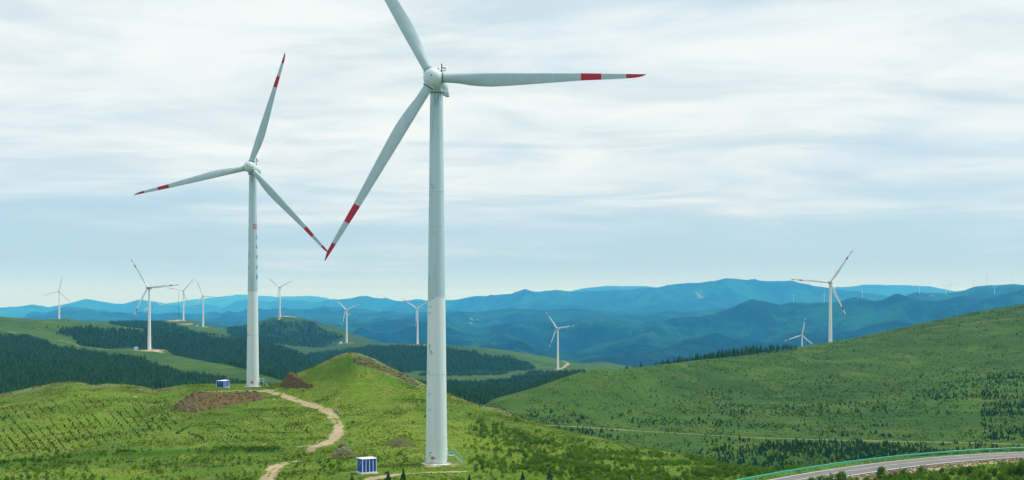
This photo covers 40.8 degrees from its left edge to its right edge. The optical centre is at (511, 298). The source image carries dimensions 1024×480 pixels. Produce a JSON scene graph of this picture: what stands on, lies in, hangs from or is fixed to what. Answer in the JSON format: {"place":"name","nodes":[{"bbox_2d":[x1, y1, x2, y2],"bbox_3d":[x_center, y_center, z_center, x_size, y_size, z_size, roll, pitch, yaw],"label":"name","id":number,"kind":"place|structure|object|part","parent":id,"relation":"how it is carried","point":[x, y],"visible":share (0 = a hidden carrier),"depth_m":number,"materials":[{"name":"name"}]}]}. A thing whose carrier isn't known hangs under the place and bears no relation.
{"place":"outdoors","nodes":[
{"label":"outdoors","id":0,"kind":"place"},
{"bbox_2d":[0,304,1023,469],"bbox_3d":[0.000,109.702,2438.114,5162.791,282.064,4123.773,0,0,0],"label":"hills","id":1,"kind":"structure","parent":0,"point":[513,401],"depth_m":719.99,"materials":[{"name":"green plant"}]},
{"bbox_2d":[46,279,69,318],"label":"wind turbine","id":2,"kind":"object","parent":1,"relation":"on","point":[59,300],"visible":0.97,"depth_m":3578.40,"materials":[{"name":"white paint"}]},
{"bbox_2d":[0,332,270,393],"bbox_3d":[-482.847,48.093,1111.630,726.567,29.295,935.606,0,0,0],"label":"conifer forest","id":3,"kind":"object","parent":1,"relation":"on","point":[22,353],"visible":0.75,"depth_m":1044.88,"materials":[{"name":"green plant"}]},
{"bbox_2d":[109,319,187,330],"bbox_3d":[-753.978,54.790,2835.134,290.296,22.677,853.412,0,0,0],"label":"conifer forest","id":4,"kind":"object","parent":1,"relation":"on","point":[134,323],"visible":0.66,"depth_m":2836.61,"materials":[{"name":"green plant"}]},
{"bbox_2d":[131,260,178,349],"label":"wind turbine","id":5,"kind":"object","parent":1,"relation":"on","point":[148,288],"visible":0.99,"depth_m":1608.37,"materials":[{"name":"white paint"}]},
{"bbox_2d":[170,279,193,320],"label":"wind turbine","id":6,"kind":"object","parent":1,"relation":"on","point":[183,297],"visible":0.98,"depth_m":3327.40,"materials":[{"name":"white paint"}]},
{"bbox_2d":[58,324,319,379],"bbox_3d":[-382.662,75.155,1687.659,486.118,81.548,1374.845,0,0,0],"label":"conifer forest","id":7,"kind":"object","parent":1,"relation":"on","point":[187,344],"visible":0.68,"depth_m":1841.83,"materials":[{"name":"green plant"}]},
{"bbox_2d":[193,282,218,326],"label":"wind turbine","id":8,"kind":"object","parent":1,"relation":"on","point":[203,305],"visible":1,"depth_m":3218.37,"materials":[{"name":"white paint"}]},
{"bbox_2d":[271,280,290,316],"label":"wind turbine","id":9,"kind":"object","parent":1,"relation":"on","point":[279,290],"visible":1,"depth_m":3393.82,"materials":[{"name":"white paint"}]},
{"bbox_2d":[226,319,343,347],"bbox_3d":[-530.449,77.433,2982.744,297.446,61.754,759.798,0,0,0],"label":"conifer forest","id":10,"kind":"object","parent":1,"relation":"on","point":[290,338],"visible":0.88,"depth_m":3138.78,"materials":[{"name":"green plant"}]},
{"bbox_2d":[335,298,358,342],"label":"wind turbine","id":11,"kind":"object","parent":1,"relation":"on","point":[346,310],"visible":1,"depth_m":3012.32,"materials":[{"name":"white paint"}]},
{"bbox_2d":[403,299,427,343],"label":"wind turbine","id":12,"kind":"object","parent":1,"relation":"on","point":[417,308],"visible":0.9,"depth_m":2788.36,"materials":[{"name":"white paint"}]},
{"bbox_2d":[303,342,535,372],"bbox_3d":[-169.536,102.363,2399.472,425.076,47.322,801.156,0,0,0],"label":"conifer forest","id":13,"kind":"object","parent":1,"relation":"on","point":[390,355],"visible":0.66,"depth_m":2453.18,"materials":[{"name":"green plant"}]},
{"bbox_2d":[418,367,561,378],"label":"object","id":14,"kind":"object","parent":1,"relation":"on","point":[460,372],"visible":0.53,"depth_m":1980.59,"materials":[{"name":"green plant"}]},
{"bbox_2d":[418,368,583,404],"bbox_3d":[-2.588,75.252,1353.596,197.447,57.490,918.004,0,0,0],"label":"conifer forest","id":15,"kind":"object","parent":1,"relation":"on","point":[481,392],"visible":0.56,"depth_m":1255.61,"materials":[{"name":"green plant"}]},
{"bbox_2d":[546,312,574,368],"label":"wind turbine","id":16,"kind":"object","parent":1,"relation":"on","point":[558,329],"visible":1,"depth_m":2463.62,"materials":[{"name":"white paint"}]},
{"bbox_2d":[620,343,796,368],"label":"conifer forest","id":17,"kind":"object","parent":1,"relation":"on","point":[712,356],"visible":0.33,"depth_m":944.43,"materials":[{"name":"green plant"}]},
{"bbox_2d":[510,306,1023,467],"bbox_3d":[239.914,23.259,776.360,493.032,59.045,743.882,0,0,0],"label":"young pine cover","id":18,"kind":"object","parent":1,"relation":"on","point":[794,448],"visible":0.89,"depth_m":553.40,"materials":[{"name":"green plant"}]},
{"bbox_2d":[785,317,812,345],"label":"wind turbine","id":19,"kind":"object","parent":1,"relation":"on","point":[801,335],"visible":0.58,"depth_m":2786.28,"materials":[{"name":"white paint"}]},
{"bbox_2d":[791,250,852,341],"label":"wind turbine","id":20,"kind":"object","parent":1,"relation":"on","point":[831,288],"visible":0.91,"depth_m":1412.39,"materials":[{"name":"white paint"}]},
{"bbox_2d":[0,278,1023,366],"bbox_3d":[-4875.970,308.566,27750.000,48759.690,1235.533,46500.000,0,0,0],"label":"mountains","id":21,"kind":"structure","parent":0,"point":[632,326],"depth_m":11226.50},
{"bbox_2d":[0,352,1023,479],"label":"ground","id":22,"kind":"structure","parent":0,"point":[338,428],"depth_m":328.15,"materials":[{"name":"green plant"}]},
{"bbox_2d":[0,445,280,468],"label":"bank thicket","id":23,"kind":"object","parent":22,"relation":"on","point":[260,447],"visible":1,"depth_m":293.66,"materials":[{"name":"green plant"}]},
{"bbox_2d":[0,399,310,451],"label":"seedling cover","id":24,"kind":"object","parent":22,"relation":"on","point":[97,421],"visible":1,"depth_m":353.38,"materials":[{"name":"green plant"}]},
{"bbox_2d":[170,390,265,411],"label":"spoil heap","id":25,"kind":"object","parent":22,"relation":"on","point":[196,401],"visible":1,"depth_m":402.92,"materials":[{"name":"brown soil"}]},
{"bbox_2d":[216,380,229,387],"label":"transformer cabinet","id":26,"kind":"object","parent":22,"relation":"on","point":[223,383],"visible":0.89,"depth_m":461.69,"materials":[{"name":"metal"}]},
{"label":"door","id":27,"kind":"part","parent":26,"relation":"part of","materials":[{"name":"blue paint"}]},
{"bbox_2d":[134,53,327,386],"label":"wind turbine","id":28,"kind":"object","parent":22,"relation":"on","point":[252,168],"visible":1,"depth_m":459.13,"materials":[{"name":"paint"}]},
{"bbox_2d":[22,354,508,412],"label":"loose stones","id":29,"kind":"object","parent":22,"relation":"on","point":[170,389],"visible":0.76,"depth_m":453.29,"materials":[{"name":"green plant"}]},
{"bbox_2d":[279,372,314,388],"bbox_3d":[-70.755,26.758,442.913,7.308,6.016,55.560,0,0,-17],"label":"earth mound","id":30,"kind":"object","parent":22,"relation":"on","point":[291,380],"visible":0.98,"depth_m":433.92,"materials":[{"name":"brown soil"}]},
{"bbox_2d":[334,408,341,417],"bbox_3d":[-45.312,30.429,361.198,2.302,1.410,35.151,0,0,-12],"label":"rock outcrop","id":31,"kind":"object","parent":22,"relation":"on","point":[338,412],"visible":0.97,"depth_m":365.88,"materials":[{"name":"stone"}]},
{"bbox_2d":[330,442,358,458],"bbox_3d":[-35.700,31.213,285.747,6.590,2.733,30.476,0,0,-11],"label":"rock pile","id":32,"kind":"object","parent":22,"relation":"on","point":[343,451],"visible":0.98,"depth_m":274.49,"materials":[{"name":"grey stone"}]},
{"bbox_2d":[355,457,377,474],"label":"transformer cabinet","id":33,"kind":"object","parent":22,"relation":"on","point":[366,465],"visible":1,"depth_m":247.81,"materials":[{"name":"metal"}]},
{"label":"door","id":34,"kind":"part","parent":33,"relation":"part of","materials":[{"name":"blue paint"}]},
{"bbox_2d":[353,357,419,385],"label":"rock outcrop","id":35,"kind":"object","parent":22,"relation":"on","point":[366,362],"visible":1,"depth_m":413.31,"materials":[{"name":"brown stone"}]},
{"bbox_2d":[385,470,391,479],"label":"young pine","id":36,"kind":"object","parent":22,"relation":"on","point":[388,477],"visible":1,"depth_m":238.11,"materials":[{"name":"green plant"}]},
{"bbox_2d":[383,436,414,446],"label":"rock pile","id":37,"kind":"object","parent":22,"relation":"on","point":[399,441],"visible":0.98,"depth_m":294.06,"materials":[{"name":"brown stone"}]},
{"bbox_2d":[400,469,405,479],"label":"young pine","id":38,"kind":"object","parent":22,"relation":"on","point":[403,476],"visible":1,"depth_m":239.57,"materials":[{"name":"green plant"}]},
{"bbox_2d":[325,0,645,465],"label":"wind turbine","id":39,"kind":"object","parent":22,"relation":"on","point":[435,86],"visible":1,"depth_m":261.71,"materials":[{"name":"paint"}]},
{"bbox_2d":[4,351,1023,479],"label":"shrub cover","id":40,"kind":"object","parent":22,"relation":"on","point":[582,452],"visible":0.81,"depth_m":268.59,"materials":[{"name":"green plant"}]},
{"bbox_2d":[547,470,552,479],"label":"young pine","id":41,"kind":"object","parent":22,"relation":"on","point":[549,475],"visible":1,"depth_m":232.70,"materials":[{"name":"green plant"}]},
{"bbox_2d":[816,475,825,479],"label":"roadside bush","id":42,"kind":"object","parent":22,"relation":"on","point":[821,477],"visible":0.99,"depth_m":207.45,"materials":[{"name":"green plant"}]},
{"bbox_2d":[823,473,835,479],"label":"roadside bush","id":43,"kind":"object","parent":22,"relation":"on","point":[830,477],"visible":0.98,"depth_m":208.94,"materials":[{"name":"green plant"}]},
{"bbox_2d":[835,470,846,479],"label":"roadside bush","id":44,"kind":"object","parent":22,"relation":"on","point":[841,475],"visible":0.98,"depth_m":212.17,"materials":[{"name":"green plant"}]},
{"bbox_2d":[735,447,1023,479],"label":"guardrail","id":45,"kind":"object","parent":22,"relation":"on","point":[844,462],"visible":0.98,"depth_m":239.79,"materials":[{"name":"metal"}]},
{"bbox_2d":[876,466,885,478],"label":"roadside bush","id":46,"kind":"object","parent":22,"relation":"on","point":[880,471],"visible":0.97,"depth_m":220.75,"materials":[{"name":"green plant"}]},
{"bbox_2d":[916,465,924,472],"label":"roadside bush","id":47,"kind":"object","parent":22,"relation":"on","point":[920,469],"visible":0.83,"depth_m":227.80,"materials":[{"name":"green plant"}]},
{"bbox_2d":[835,457,1023,479],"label":"roadside stones","id":48,"kind":"object","parent":22,"relation":"on","point":[909,469],"visible":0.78,"depth_m":236.17,"materials":[{"name":"grey stone"}]},
{"bbox_2d":[927,474,933,479],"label":"roadside bush","id":49,"kind":"object","parent":22,"relation":"on","point":[930,477],"visible":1,"depth_m":217.08,"materials":[{"name":"green plant"}]},
{"bbox_2d":[942,474,950,479],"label":"roadside bush","id":50,"kind":"object","parent":22,"relation":"on","point":[945,478],"visible":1,"depth_m":218.41,"materials":[{"name":"green plant"}]},
{"bbox_2d":[878,460,1023,479],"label":"roadside scrub","id":51,"kind":"object","parent":22,"relation":"on","point":[1000,468],"visible":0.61,"depth_m":227.16,"materials":[{"name":"green plant"}]},
{"bbox_2d":[957,466,964,474],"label":"roadside bush","id":52,"kind":"object","parent":22,"relation":"on","point":[960,471],"visible":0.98,"depth_m":227.88,"materials":[{"name":"green plant"}]},
{"bbox_2d":[965,466,972,474],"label":"roadside bush","id":53,"kind":"object","parent":22,"relation":"on","point":[969,469],"visible":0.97,"depth_m":227.83,"materials":[{"name":"green plant"}]},
{"bbox_2d":[982,472,990,479],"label":"roadside bush","id":54,"kind":"object","parent":22,"relation":"on","point":[987,476],"visible":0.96,"depth_m":219.96,"materials":[{"name":"green plant"}]},
{"bbox_2d":[991,467,997,476],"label":"roadside bush","id":55,"kind":"object","parent":22,"relation":"on","point":[994,472],"visible":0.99,"depth_m":227.74,"materials":[{"name":"green plant"}]},
{"bbox_2d":[996,471,1006,479],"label":"roadside bush","id":56,"kind":"object","parent":22,"relation":"on","point":[1001,475],"visible":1,"depth_m":220.28,"materials":[{"name":"green plant"}]},
{"bbox_2d":[1004,463,1015,476],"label":"roadside bush","id":57,"kind":"object","parent":22,"relation":"on","point":[1010,470],"visible":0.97,"depth_m":227.79,"materials":[{"name":"green plant"}]},
{"bbox_2d":[1014,461,1023,475],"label":"roadside bush","id":58,"kind":"object","parent":22,"relation":"on","point":[1020,470],"visible":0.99,"depth_m":227.75,"materials":[{"name":"green plant"}]},
{"bbox_2d":[0,0,1023,306],"label":"sky","id":59,"kind":"structure","parent":0,"point":[762,140],"materials":[{"name":"white"}]},
{"bbox_2d":[547,425,1023,444],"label":"path","id":60,"kind":"structure","parent":0,"point":[785,438],"depth_m":512.41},
{"bbox_2d":[769,452,1023,479],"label":"road","id":61,"kind":"structure","parent":0,"point":[857,470],"depth_m":236.41,"materials":[{"name":"grey asphalt"}]},
{"bbox_2d":[862,318,1020,339],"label":"path","id":62,"kind":"structure","parent":0,"point":[951,325],"depth_m":1008.23,"materials":[{"name":"green plant"}]}
]}

